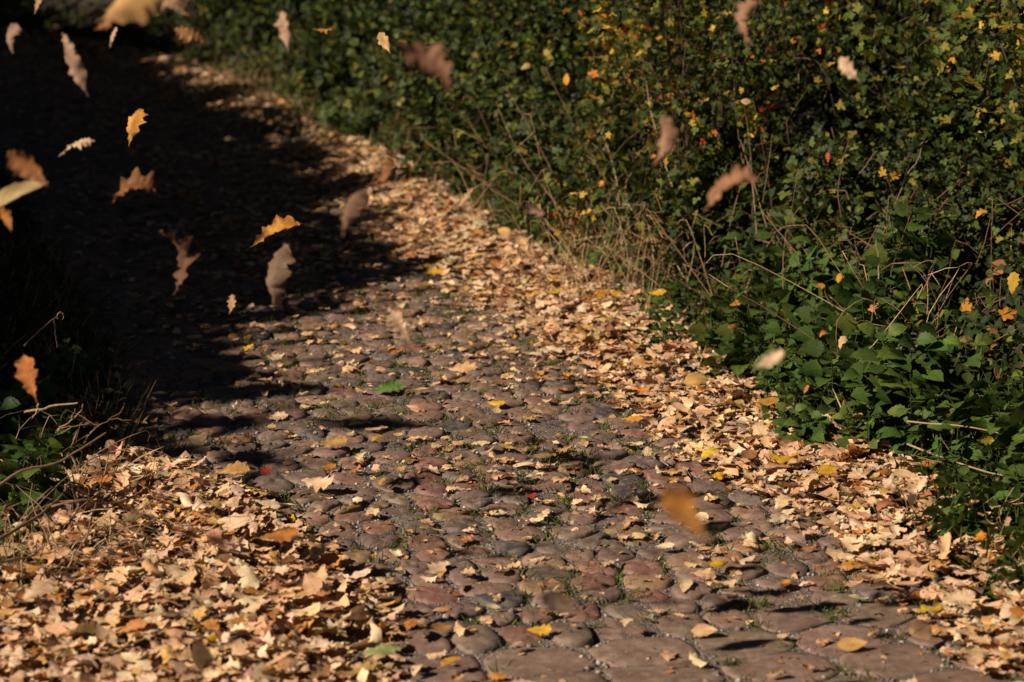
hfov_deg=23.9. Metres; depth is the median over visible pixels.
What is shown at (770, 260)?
nettle plant
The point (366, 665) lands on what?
fallen leaf
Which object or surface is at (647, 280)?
nettle plant
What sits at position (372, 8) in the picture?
hawthorn hedge shrub
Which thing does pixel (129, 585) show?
fallen leaf
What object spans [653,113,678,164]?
falling leaf
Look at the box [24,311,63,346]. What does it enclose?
dead stem
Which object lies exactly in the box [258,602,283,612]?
fallen leaf
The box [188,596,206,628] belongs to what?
fallen leaf
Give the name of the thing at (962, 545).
fallen leaf
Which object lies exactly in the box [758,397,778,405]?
fallen leaf
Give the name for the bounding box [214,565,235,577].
fallen leaf
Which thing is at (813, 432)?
nettle plant
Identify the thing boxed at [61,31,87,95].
falling leaf
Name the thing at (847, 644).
fallen leaf
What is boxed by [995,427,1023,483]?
nettle plant
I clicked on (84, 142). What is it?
falling leaf
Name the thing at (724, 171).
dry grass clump
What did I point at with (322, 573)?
fallen leaf
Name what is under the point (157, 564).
fallen leaf
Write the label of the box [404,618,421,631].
fallen leaf
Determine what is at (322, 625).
fallen leaf
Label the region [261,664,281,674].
fallen leaf
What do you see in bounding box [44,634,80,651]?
fallen leaf
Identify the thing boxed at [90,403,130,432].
dead stem
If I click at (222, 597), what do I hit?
fallen leaf
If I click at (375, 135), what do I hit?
nettle plant
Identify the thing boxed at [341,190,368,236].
falling leaf
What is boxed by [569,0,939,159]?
hawthorn hedge shrub
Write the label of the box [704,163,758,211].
falling leaf
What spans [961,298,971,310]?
caught leaf
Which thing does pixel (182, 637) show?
fallen leaf
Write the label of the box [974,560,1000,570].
fallen leaf
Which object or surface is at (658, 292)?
fallen leaf
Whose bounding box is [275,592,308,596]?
fallen leaf
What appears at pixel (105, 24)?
falling leaf
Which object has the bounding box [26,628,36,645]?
fallen leaf
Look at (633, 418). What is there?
fallen leaf
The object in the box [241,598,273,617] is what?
fallen leaf
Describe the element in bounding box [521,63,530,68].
caught leaf
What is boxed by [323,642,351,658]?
fallen leaf
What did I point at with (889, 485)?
leafy sprig
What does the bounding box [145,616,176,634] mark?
fallen leaf
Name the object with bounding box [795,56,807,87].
dead stem
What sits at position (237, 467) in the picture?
fallen leaf
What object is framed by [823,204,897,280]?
nettle plant
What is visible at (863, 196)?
bramble bush
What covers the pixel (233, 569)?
fallen leaf
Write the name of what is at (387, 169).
falling leaf
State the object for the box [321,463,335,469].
fallen leaf
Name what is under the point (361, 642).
fallen leaf
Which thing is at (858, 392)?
nettle plant
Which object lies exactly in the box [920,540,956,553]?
fallen leaf
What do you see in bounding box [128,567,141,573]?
fallen leaf
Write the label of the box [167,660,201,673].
fallen leaf
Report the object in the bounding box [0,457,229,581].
dry grass clump
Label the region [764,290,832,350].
nettle plant
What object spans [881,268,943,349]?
dead stem
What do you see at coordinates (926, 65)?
maple shrub
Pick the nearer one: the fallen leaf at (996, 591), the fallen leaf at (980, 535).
the fallen leaf at (996, 591)
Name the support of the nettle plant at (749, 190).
on the ground at (80, 4)
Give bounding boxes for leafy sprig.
[882,477,926,518]
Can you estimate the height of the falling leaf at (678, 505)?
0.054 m
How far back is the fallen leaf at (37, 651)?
5.07 m
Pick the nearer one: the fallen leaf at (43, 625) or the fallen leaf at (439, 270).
the fallen leaf at (43, 625)
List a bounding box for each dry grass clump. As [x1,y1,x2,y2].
[0,439,179,518]
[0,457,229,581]
[0,497,207,591]
[1,410,149,478]
[130,56,303,114]
[210,86,348,141]
[297,107,445,193]
[378,122,844,251]
[407,96,609,224]
[446,170,784,320]
[467,195,829,323]
[483,35,850,248]
[524,77,859,271]
[684,225,1022,361]
[731,139,1023,327]
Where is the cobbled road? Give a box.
[0,32,1023,681]
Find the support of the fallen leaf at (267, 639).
on the leaf litter
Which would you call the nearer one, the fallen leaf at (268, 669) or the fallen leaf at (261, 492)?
the fallen leaf at (268, 669)
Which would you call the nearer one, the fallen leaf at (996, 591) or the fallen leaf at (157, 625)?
the fallen leaf at (157, 625)
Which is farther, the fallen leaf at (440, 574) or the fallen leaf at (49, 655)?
the fallen leaf at (440, 574)
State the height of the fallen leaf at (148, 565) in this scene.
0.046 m
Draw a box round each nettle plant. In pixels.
[0,362,62,458]
[0,433,87,521]
[0,524,34,560]
[10,407,86,469]
[42,338,100,389]
[317,102,346,129]
[335,105,390,137]
[370,122,414,146]
[464,162,497,193]
[478,156,536,204]
[481,210,519,247]
[511,147,586,202]
[516,195,553,233]
[517,219,553,257]
[533,233,582,263]
[544,250,578,279]
[566,169,614,210]
[571,176,635,232]
[584,241,620,271]
[611,270,673,304]
[613,199,665,240]
[626,241,670,283]
[627,238,699,264]
[632,283,667,311]
[634,300,681,336]
[644,321,691,357]
[651,266,711,313]
[656,235,730,278]
[687,296,753,363]
[697,334,788,386]
[704,183,822,282]
[708,279,782,336]
[714,295,787,367]
[724,216,830,303]
[730,230,802,292]
[745,344,817,397]
[751,338,816,393]
[758,228,890,321]
[760,391,814,431]
[762,371,827,417]
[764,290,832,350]
[767,402,865,456]
[792,288,875,360]
[797,259,867,320]
[797,319,882,404]
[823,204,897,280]
[833,259,880,281]
[833,280,923,360]
[833,395,902,472]
[840,255,932,333]
[841,322,993,415]
[842,348,951,434]
[852,245,969,311]
[862,340,917,390]
[863,203,973,309]
[879,389,954,462]
[905,421,1018,489]
[911,489,996,536]
[916,451,987,510]
[921,466,995,556]
[924,377,1019,448]
[953,524,1023,563]
[956,364,1023,465]
[981,363,1023,461]
[983,552,1023,603]
[990,453,1023,502]
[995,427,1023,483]
[998,496,1023,576]
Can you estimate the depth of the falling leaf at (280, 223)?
5.91 m
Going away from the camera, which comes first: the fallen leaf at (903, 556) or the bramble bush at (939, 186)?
the fallen leaf at (903, 556)
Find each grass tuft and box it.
[0,534,117,604]
[313,113,346,134]
[921,496,1023,593]
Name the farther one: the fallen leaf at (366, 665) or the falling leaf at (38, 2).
the falling leaf at (38, 2)
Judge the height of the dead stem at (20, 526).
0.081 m
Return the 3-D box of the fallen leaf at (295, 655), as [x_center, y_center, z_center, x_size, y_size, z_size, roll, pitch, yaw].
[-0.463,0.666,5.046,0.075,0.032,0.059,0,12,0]
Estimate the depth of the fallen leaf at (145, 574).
5.57 m
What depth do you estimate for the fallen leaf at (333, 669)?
5.05 m
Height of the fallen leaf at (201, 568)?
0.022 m
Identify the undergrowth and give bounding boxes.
[0,0,1023,670]
[0,152,169,622]
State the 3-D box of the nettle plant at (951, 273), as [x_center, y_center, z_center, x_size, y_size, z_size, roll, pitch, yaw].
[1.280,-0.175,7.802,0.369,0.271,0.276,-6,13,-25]
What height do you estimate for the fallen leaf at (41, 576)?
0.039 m
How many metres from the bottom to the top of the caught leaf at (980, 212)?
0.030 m
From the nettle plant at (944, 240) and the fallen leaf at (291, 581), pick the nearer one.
the fallen leaf at (291, 581)
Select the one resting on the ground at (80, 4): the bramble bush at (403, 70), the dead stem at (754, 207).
the bramble bush at (403, 70)
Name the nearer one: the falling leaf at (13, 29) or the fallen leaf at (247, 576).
the falling leaf at (13, 29)
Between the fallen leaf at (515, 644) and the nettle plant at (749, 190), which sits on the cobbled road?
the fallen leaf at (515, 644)
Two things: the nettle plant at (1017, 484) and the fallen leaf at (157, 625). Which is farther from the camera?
the nettle plant at (1017, 484)
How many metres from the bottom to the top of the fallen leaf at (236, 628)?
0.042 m
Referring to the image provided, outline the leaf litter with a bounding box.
[0,16,1023,681]
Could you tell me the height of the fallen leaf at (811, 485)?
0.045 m
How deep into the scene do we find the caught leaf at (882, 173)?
7.68 m
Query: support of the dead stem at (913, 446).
on the nettle plant at (970, 453)
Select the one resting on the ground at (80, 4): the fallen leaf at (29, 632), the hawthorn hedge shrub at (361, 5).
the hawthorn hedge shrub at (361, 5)
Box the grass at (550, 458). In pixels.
[2,196,1023,681]
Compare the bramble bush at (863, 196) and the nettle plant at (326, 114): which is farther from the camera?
the nettle plant at (326, 114)
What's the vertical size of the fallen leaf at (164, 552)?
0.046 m
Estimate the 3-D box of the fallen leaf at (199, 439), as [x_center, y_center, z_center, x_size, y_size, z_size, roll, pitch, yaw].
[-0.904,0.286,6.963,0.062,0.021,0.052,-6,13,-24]
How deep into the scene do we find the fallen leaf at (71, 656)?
5.05 m
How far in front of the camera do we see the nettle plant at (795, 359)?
7.43 m
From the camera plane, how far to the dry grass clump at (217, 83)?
15.72 m
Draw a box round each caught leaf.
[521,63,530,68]
[563,73,568,84]
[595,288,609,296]
[727,324,736,329]
[729,299,740,305]
[741,98,750,104]
[815,283,824,289]
[825,153,829,161]
[836,273,841,282]
[838,336,847,348]
[850,412,862,420]
[868,303,877,311]
[878,166,886,176]
[889,171,900,179]
[947,57,954,72]
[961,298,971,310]
[976,208,987,217]
[977,435,993,444]
[998,307,1016,320]
[1004,516,1011,525]
[1007,272,1019,293]
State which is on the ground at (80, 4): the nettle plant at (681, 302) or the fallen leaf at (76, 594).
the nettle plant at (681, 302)
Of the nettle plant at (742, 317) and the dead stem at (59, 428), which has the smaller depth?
the dead stem at (59, 428)
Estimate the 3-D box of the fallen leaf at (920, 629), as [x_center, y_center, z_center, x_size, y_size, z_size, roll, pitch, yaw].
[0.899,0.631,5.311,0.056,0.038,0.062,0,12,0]
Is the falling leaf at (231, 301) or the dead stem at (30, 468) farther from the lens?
the dead stem at (30, 468)
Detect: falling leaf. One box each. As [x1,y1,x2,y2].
[0,181,47,205]
[0,207,11,231]
[6,23,20,52]
[7,149,47,186]
[14,355,37,401]
[34,0,42,12]
[59,138,94,155]
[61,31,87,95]
[94,20,111,29]
[96,0,162,24]
[110,27,116,46]
[112,167,156,201]
[126,109,147,144]
[159,229,200,294]
[162,0,197,22]
[175,25,208,43]
[227,294,235,313]
[249,214,300,247]
[266,243,294,309]
[274,10,290,51]
[313,26,335,33]
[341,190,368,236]
[367,156,395,185]
[377,32,389,52]
[383,307,411,345]
[389,39,452,91]
[454,188,472,207]
[525,200,549,216]
[541,587,579,615]
[577,365,589,383]
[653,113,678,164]
[657,361,670,383]
[660,484,705,540]
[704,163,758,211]
[732,0,760,45]
[752,349,783,367]
[838,57,858,80]
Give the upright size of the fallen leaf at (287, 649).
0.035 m
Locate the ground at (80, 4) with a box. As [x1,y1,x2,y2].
[0,0,1023,551]
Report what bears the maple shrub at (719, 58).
on the ground at (80, 4)
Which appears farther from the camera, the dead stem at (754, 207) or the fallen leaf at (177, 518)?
the dead stem at (754, 207)
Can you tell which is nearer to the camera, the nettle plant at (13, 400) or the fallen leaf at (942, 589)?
the fallen leaf at (942, 589)
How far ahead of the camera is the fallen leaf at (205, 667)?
4.97 m
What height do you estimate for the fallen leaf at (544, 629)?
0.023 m
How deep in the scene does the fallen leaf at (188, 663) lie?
5.00 m
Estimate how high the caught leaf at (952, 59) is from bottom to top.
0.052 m
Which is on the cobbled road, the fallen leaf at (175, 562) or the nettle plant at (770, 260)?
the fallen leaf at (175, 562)
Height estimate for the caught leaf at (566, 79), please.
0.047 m
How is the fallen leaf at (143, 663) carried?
on the leaf litter
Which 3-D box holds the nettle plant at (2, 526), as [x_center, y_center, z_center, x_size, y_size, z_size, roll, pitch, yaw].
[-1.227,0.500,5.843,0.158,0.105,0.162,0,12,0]
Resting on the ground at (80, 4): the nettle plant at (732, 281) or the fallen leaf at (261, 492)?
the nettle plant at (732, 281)
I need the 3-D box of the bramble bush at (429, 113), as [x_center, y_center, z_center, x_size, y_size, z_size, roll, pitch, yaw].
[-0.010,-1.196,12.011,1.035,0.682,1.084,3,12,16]
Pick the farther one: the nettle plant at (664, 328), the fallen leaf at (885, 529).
the nettle plant at (664, 328)
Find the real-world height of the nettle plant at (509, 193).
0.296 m
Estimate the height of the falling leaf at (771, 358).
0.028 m
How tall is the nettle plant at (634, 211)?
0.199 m
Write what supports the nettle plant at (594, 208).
on the ground at (80, 4)
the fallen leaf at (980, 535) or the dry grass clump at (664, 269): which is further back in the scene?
the dry grass clump at (664, 269)
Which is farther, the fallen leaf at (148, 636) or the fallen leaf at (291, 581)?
the fallen leaf at (291, 581)
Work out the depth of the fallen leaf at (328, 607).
5.38 m
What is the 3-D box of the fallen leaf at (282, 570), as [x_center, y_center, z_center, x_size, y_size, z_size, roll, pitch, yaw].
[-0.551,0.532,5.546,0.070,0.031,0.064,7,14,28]
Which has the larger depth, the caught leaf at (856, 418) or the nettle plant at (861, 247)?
the nettle plant at (861, 247)
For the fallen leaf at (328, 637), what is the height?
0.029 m
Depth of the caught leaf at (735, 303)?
7.78 m
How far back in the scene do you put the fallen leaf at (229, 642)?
5.08 m
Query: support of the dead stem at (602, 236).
on the dry grass clump at (598, 271)
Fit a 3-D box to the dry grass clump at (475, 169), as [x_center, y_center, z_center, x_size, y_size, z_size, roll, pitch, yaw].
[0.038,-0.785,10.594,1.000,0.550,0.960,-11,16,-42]
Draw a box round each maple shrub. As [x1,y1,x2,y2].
[526,0,908,263]
[825,0,1023,155]
[842,0,1023,206]
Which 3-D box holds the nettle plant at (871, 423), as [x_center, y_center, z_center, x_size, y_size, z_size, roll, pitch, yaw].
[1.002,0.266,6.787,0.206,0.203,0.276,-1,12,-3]
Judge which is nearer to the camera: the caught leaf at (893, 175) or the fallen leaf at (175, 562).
the fallen leaf at (175, 562)
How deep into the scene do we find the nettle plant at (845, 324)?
7.27 m
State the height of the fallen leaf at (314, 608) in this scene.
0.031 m
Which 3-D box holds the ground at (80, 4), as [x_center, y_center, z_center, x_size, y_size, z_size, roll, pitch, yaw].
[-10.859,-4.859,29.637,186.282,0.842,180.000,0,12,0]
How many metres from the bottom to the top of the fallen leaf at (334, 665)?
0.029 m
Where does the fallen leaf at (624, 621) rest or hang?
on the cobbled road
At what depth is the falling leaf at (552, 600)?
3.60 m
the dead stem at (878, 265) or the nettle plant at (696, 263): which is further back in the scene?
the nettle plant at (696, 263)
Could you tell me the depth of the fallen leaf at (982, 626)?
5.35 m
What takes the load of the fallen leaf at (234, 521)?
on the leaf litter
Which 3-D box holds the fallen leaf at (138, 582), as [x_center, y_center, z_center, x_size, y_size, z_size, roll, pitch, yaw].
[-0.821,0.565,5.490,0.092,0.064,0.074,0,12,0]
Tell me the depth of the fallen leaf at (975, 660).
5.09 m
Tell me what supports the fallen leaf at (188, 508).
on the leaf litter
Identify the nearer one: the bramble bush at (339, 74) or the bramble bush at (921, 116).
the bramble bush at (921, 116)
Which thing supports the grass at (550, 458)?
on the cobbled road
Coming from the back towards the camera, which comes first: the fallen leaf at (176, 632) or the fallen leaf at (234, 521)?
the fallen leaf at (234, 521)
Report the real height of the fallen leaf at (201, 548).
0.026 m
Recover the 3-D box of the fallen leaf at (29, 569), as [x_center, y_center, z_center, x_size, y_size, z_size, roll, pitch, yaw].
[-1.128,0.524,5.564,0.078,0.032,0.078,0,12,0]
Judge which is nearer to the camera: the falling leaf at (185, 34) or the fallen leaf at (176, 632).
the falling leaf at (185, 34)
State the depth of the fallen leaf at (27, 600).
5.37 m
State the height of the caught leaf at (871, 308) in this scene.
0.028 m
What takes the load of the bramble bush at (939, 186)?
on the ground at (80, 4)
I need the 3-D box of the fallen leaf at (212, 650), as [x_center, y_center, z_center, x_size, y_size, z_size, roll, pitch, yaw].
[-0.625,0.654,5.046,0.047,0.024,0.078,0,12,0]
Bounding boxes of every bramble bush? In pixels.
[87,0,198,17]
[157,0,309,46]
[210,0,392,74]
[274,0,437,100]
[278,0,450,119]
[327,0,546,149]
[385,33,576,170]
[394,48,596,202]
[477,13,699,216]
[524,88,769,223]
[605,106,816,279]
[743,111,989,257]
[837,5,1023,143]
[866,135,1023,234]
[880,164,1023,287]
[884,31,1023,214]
[886,71,1023,199]
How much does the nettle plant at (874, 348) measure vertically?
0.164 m
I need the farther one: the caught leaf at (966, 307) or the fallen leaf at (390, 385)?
the fallen leaf at (390, 385)
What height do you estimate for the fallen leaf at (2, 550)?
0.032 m
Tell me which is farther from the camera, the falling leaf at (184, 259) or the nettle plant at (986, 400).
the nettle plant at (986, 400)
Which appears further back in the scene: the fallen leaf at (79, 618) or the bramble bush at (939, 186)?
the bramble bush at (939, 186)
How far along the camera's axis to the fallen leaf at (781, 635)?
5.35 m
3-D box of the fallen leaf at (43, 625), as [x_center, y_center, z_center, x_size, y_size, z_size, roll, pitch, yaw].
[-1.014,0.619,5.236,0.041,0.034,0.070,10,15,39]
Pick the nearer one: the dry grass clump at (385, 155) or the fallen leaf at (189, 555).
the fallen leaf at (189, 555)
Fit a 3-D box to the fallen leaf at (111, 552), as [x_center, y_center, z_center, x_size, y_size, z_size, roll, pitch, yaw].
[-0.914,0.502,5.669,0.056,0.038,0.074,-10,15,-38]
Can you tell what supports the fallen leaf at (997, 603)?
on the leaf litter
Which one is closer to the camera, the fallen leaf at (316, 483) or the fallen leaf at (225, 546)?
the fallen leaf at (225, 546)
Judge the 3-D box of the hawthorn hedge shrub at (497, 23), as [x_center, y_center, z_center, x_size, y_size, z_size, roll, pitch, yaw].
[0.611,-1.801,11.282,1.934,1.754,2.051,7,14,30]
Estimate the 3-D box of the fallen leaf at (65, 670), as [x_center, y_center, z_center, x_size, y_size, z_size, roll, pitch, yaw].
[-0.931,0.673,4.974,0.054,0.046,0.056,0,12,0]
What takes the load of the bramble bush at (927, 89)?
on the ground at (80, 4)
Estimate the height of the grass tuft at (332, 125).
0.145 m
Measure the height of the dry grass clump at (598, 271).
0.500 m
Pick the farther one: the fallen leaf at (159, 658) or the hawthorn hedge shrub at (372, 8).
the hawthorn hedge shrub at (372, 8)
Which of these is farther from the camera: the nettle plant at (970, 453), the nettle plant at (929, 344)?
the nettle plant at (929, 344)
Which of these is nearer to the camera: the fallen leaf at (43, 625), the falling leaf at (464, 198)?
the fallen leaf at (43, 625)
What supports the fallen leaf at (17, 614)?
on the leaf litter
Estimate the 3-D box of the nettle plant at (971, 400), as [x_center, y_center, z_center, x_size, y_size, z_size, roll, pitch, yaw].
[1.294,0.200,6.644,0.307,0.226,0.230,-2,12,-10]
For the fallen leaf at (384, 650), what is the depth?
5.12 m
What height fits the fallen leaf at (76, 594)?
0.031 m
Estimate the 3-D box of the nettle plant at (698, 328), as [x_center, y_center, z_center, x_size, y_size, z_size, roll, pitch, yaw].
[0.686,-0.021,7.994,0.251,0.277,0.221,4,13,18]
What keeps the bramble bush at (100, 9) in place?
on the ground at (80, 4)
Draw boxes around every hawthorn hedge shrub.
[301,0,464,27]
[345,0,574,58]
[350,0,482,34]
[395,0,689,109]
[415,0,823,133]
[481,0,848,131]
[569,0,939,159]
[714,0,1022,120]
[812,0,952,65]
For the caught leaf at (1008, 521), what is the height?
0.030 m
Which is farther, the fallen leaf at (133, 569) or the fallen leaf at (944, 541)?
the fallen leaf at (944, 541)
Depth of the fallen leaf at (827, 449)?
6.67 m
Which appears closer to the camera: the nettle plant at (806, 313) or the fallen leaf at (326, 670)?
the fallen leaf at (326, 670)
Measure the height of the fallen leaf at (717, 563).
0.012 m
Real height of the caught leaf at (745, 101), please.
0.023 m
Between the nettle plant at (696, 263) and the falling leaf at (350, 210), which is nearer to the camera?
the falling leaf at (350, 210)
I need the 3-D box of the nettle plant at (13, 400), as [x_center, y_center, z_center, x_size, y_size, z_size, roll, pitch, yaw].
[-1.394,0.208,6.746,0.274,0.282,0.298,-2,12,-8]
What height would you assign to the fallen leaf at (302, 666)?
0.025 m
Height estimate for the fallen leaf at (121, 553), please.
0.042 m
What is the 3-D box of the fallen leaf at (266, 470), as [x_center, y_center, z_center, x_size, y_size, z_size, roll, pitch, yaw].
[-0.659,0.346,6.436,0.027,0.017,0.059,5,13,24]
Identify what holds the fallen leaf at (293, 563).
on the leaf litter
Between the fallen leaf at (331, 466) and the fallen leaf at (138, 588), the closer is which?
the fallen leaf at (138, 588)
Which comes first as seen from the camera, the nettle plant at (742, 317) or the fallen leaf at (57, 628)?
the fallen leaf at (57, 628)
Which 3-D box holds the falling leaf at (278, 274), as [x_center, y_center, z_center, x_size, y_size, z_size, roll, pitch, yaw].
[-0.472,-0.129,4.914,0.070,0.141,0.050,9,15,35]
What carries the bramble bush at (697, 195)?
on the ground at (80, 4)
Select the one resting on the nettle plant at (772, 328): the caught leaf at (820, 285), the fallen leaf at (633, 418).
the caught leaf at (820, 285)
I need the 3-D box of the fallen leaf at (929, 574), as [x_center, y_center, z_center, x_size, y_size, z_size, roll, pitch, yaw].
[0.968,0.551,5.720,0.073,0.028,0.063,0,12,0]
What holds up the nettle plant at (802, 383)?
on the undergrowth at (990, 324)
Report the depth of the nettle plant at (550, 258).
9.58 m
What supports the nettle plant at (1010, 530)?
on the undergrowth at (990, 324)
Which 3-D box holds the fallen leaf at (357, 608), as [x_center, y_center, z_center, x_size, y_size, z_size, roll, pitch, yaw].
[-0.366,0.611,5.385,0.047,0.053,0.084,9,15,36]
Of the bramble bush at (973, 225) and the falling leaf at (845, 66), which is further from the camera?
the bramble bush at (973, 225)
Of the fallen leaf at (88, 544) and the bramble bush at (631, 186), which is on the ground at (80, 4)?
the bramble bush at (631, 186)
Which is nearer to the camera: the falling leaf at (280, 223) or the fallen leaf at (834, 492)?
the falling leaf at (280, 223)
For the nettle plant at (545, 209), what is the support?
on the ground at (80, 4)
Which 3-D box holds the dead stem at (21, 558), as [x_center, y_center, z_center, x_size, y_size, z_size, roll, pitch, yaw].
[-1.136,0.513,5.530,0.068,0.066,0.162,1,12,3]
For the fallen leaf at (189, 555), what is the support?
on the cobbled road
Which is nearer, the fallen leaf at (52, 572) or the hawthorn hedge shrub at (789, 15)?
the fallen leaf at (52, 572)
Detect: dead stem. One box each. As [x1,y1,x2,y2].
[0,432,105,485]
[0,481,129,540]
[0,551,38,589]
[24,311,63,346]
[24,402,77,418]
[45,503,96,564]
[57,404,99,442]
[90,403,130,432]
[572,234,623,256]
[740,140,774,244]
[749,164,756,233]
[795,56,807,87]
[837,136,849,217]
[876,241,879,278]
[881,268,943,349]
[906,443,1002,475]
[907,140,927,173]
[907,420,998,433]
[971,487,1023,521]
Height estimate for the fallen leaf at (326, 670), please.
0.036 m
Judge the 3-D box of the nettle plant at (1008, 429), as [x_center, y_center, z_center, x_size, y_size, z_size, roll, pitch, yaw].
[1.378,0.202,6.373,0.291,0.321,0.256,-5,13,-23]
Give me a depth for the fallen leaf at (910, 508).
6.21 m
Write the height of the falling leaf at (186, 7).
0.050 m
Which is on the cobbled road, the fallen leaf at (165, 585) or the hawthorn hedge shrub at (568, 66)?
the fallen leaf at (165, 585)
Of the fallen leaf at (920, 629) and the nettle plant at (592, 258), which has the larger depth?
the nettle plant at (592, 258)
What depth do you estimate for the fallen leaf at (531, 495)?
6.47 m
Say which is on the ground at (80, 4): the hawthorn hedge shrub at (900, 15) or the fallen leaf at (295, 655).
the hawthorn hedge shrub at (900, 15)
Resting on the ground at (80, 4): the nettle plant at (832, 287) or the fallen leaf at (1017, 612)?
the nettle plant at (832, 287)
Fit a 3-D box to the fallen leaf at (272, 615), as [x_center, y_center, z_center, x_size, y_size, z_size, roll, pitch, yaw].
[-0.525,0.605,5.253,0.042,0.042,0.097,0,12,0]
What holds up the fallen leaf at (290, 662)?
on the leaf litter
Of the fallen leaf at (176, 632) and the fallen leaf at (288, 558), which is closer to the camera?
the fallen leaf at (176, 632)
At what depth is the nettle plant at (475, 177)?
11.40 m
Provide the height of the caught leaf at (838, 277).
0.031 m
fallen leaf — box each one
[0,543,25,558]
[0,671,9,678]
[2,564,39,574]
[2,612,21,622]
[4,633,29,647]
[9,620,21,630]
[10,598,33,603]
[15,578,58,606]
[17,632,42,646]
[19,658,31,668]
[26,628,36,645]
[29,641,56,654]
[30,614,53,627]
[31,573,57,582]
[32,647,42,657]
[34,596,65,612]
[41,643,63,659]
[44,622,78,640]
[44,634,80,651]
[45,503,70,524]
[46,641,80,661]
[48,567,75,582]
[51,582,73,596]
[51,657,71,674]
[54,620,97,640]
[55,611,78,623]
[57,654,75,661]
[58,653,73,666]
[60,571,90,585]
[64,557,96,569]
[66,653,98,667]
[72,632,94,636]
[73,589,91,600]
[74,542,91,557]
[74,607,94,623]
[77,518,101,532]
[83,572,130,581]
[89,496,117,516]
[90,590,120,598]
[99,643,122,653]
[100,566,127,596]
[100,654,124,668]
[101,652,127,670]
[106,552,136,556]
[107,547,137,560]
[111,613,134,620]
[112,581,134,588]
[112,666,140,681]
[115,569,134,576]
[115,619,148,636]
[116,518,143,528]
[120,652,151,671]
[121,633,154,650]
[123,582,145,603]
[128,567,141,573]
[128,647,149,658]
[132,577,149,590]
[139,577,175,588]
[139,592,183,608]
[140,566,157,581]
[141,553,162,572]
[141,558,167,578]
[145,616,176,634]
[147,560,168,578]
[149,617,187,628]
[149,655,179,661]
[155,509,192,520]
[158,544,173,559]
[159,563,195,589]
[160,590,178,603]
[160,633,192,646]
[161,673,181,681]
[164,627,183,637]
[165,647,191,660]
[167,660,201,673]
[170,558,196,570]
[171,550,202,557]
[176,504,200,513]
[185,659,193,665]
[186,514,196,522]
[188,434,205,444]
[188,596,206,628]
[189,660,219,670]
[191,642,214,672]
[192,563,209,573]
[197,543,218,554]
[197,631,229,647]
[198,586,226,603]
[201,666,244,674]
[204,528,222,557]
[206,614,226,618]
[206,647,222,654]
[208,651,223,669]
[209,656,244,671]
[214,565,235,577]
[215,553,256,569]
[217,461,250,474]
[217,511,255,531]
[217,535,248,556]
[220,623,248,637]
[223,563,237,578]
[223,640,248,649]
[230,597,260,613]
[231,591,269,600]
[234,616,265,635]
[236,563,261,589]
[237,656,265,663]
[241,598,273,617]
[243,498,273,510]
[246,483,278,496]
[249,526,297,542]
[249,631,274,644]
[250,662,277,681]
[251,645,277,653]
[252,537,274,551]
[258,466,271,474]
[258,565,289,577]
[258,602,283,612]
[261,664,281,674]
[262,608,278,633]
[262,652,294,657]
[263,612,293,633]
[267,411,288,419]
[270,635,297,647]
[273,577,295,584]
[274,555,295,565]
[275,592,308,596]
[275,650,305,664]
[277,646,308,663]
[281,656,297,675]
[283,543,296,554]
[283,560,317,572]
[284,602,319,620]
[285,612,314,628]
[289,573,304,579]
[290,633,311,660]
[293,598,331,611]
[295,662,309,672]
[300,564,327,583]
[301,474,333,492]
[301,573,322,595]
[302,628,333,641]
[302,665,331,679]
[306,621,347,636]
[310,663,322,674]
[313,550,341,568]
[318,661,349,670]
[319,605,338,610]
[320,436,347,446]
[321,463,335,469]
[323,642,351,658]
[325,656,346,668]
[329,593,348,606]
[337,662,362,672]
[339,660,372,675]
[341,602,364,619]
[344,638,369,647]
[355,668,381,681]
[362,643,400,655]
[364,623,382,649]
[366,380,402,391]
[370,435,382,440]
[374,609,399,622]
[377,477,385,484]
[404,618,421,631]
[419,267,443,273]
[424,561,450,572]
[436,570,446,578]
[440,656,460,666]
[442,361,477,372]
[487,400,504,406]
[508,641,521,647]
[527,493,535,498]
[527,624,551,635]
[547,289,561,293]
[609,290,623,295]
[620,618,633,625]
[621,416,642,421]
[648,288,665,294]
[683,372,709,385]
[691,623,716,636]
[709,559,728,567]
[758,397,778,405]
[777,633,787,638]
[778,477,818,491]
[812,487,838,501]
[818,464,838,473]
[820,444,845,457]
[826,637,866,651]
[841,534,866,551]
[859,510,896,523]
[877,527,907,531]
[888,540,922,547]
[895,549,922,565]
[898,563,928,577]
[905,566,935,580]
[908,503,936,510]
[910,619,931,640]
[912,551,950,560]
[917,550,935,558]
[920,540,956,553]
[929,565,947,574]
[937,531,951,553]
[938,584,951,594]
[941,588,974,606]
[944,576,971,588]
[956,541,974,556]
[967,655,983,664]
[973,531,986,540]
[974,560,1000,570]
[977,623,998,630]
[987,519,1005,528]
[990,515,1015,521]
[990,579,1007,590]
[991,601,1023,611]
[992,579,1018,587]
[992,587,1023,602]
[999,599,1022,618]
[1008,606,1023,619]
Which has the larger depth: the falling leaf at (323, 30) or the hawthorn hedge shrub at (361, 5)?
the hawthorn hedge shrub at (361, 5)

